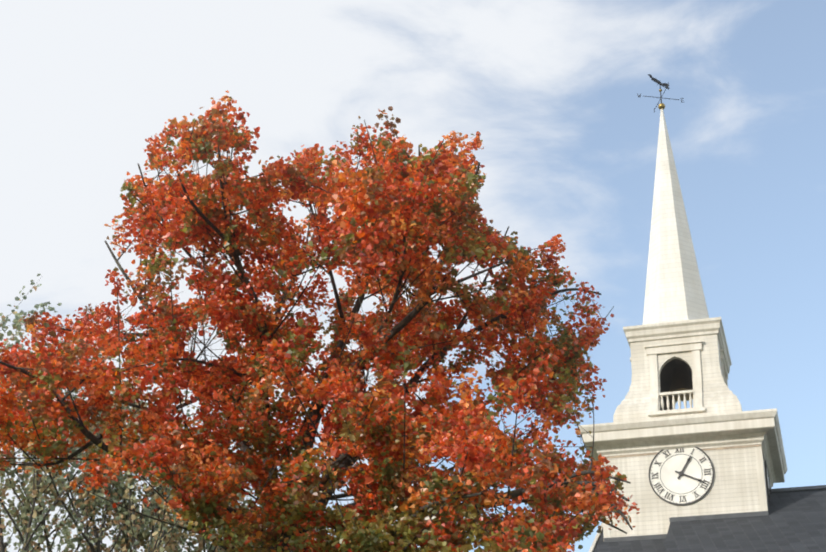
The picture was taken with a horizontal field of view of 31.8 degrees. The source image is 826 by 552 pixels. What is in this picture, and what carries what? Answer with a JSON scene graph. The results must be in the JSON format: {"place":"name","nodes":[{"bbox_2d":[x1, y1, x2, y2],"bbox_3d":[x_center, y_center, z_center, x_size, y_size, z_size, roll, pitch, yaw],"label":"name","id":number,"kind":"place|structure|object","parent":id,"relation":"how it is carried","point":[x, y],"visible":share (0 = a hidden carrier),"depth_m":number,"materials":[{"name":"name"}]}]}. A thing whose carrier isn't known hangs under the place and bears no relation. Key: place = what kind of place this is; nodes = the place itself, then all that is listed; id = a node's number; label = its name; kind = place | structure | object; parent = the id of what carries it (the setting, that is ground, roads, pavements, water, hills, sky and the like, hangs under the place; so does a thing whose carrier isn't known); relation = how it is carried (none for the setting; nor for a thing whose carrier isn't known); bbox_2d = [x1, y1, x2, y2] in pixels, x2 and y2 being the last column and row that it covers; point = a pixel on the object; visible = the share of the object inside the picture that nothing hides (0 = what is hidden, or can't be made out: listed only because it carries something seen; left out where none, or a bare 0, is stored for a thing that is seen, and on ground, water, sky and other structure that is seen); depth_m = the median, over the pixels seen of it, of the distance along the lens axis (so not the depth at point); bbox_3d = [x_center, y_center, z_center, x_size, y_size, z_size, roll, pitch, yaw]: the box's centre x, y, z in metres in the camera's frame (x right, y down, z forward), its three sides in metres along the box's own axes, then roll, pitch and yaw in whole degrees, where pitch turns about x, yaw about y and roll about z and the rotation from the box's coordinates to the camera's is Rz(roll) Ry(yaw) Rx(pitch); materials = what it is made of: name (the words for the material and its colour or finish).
{"place":"outdoors","nodes":[
{"label":"outdoors","id":0,"kind":"place"},
{"bbox_2d":[0,0,825,551],"label":"sky","id":1,"kind":"structure","parent":0,"point":[550,88],"materials":[{"name":"blue"}]},
{"bbox_2d":[578,408,786,541],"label":"church tower","id":2,"kind":"structure","parent":0,"point":[709,466],"depth_m":37.14,"materials":[{"name":"white wood"}]},
{"bbox_2d":[613,317,741,421],"bbox_3d":[7.424,3.245,40.072,3.315,3.020,3.775,-7,-29,15],"label":"belfry","id":3,"kind":"object","parent":2,"relation":"on","point":[718,396],"visible":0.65,"depth_m":39.06,"materials":[{"name":"white paint"}]},
{"bbox_2d":[643,109,708,324],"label":"church spire","id":4,"kind":"structure","parent":3,"relation":"on","point":[674,292],"depth_m":41.42,"materials":[{"name":"white wood"}]},
{"bbox_2d":[637,74,683,111],"bbox_3d":[7.614,-5.461,44.600,1.071,1.410,1.074,-18,-33,32],"label":"weather vane","id":5,"kind":"object","parent":4,"relation":"on","point":[661,105],"visible":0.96,"depth_m":44.65,"materials":[{"name":"black metal"}]},
{"bbox_2d":[630,339,728,416],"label":"church belfry trim","id":6,"kind":"structure","parent":3,"relation":"attached to","point":[680,389],"depth_m":39.04,"materials":[{"name":"white wood"}]},
{"bbox_2d":[589,485,825,551],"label":"roof","id":7,"kind":"structure","parent":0,"point":[794,520],"depth_m":35.30,"materials":[{"name":"grey"}]},
{"label":"ground","id":8,"kind":"structure","parent":0,"visible":0},
{"bbox_2d":[0,274,135,551],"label":"tree","id":9,"kind":"object","parent":8,"relation":"on","point":[3,326],"visible":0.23,"depth_m":62.08,"materials":[{"name":"green plant"}]},
{"bbox_2d":[0,358,232,551],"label":"tree","id":10,"kind":"object","parent":8,"relation":"on","point":[38,486],"visible":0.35,"depth_m":54.36,"materials":[{"name":"green plant"}]},
{"bbox_2d":[0,313,279,551],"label":"tree","id":11,"kind":"object","parent":8,"relation":"on","point":[98,545],"visible":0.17,"depth_m":56.96,"materials":[{"name":"green plant"}]},
{"bbox_2d":[0,90,639,551],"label":"maple tree","id":12,"kind":"object","parent":8,"relation":"on","point":[398,210],"visible":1,"depth_m":14.85,"materials":[{"name":"orange plant"}]}
]}

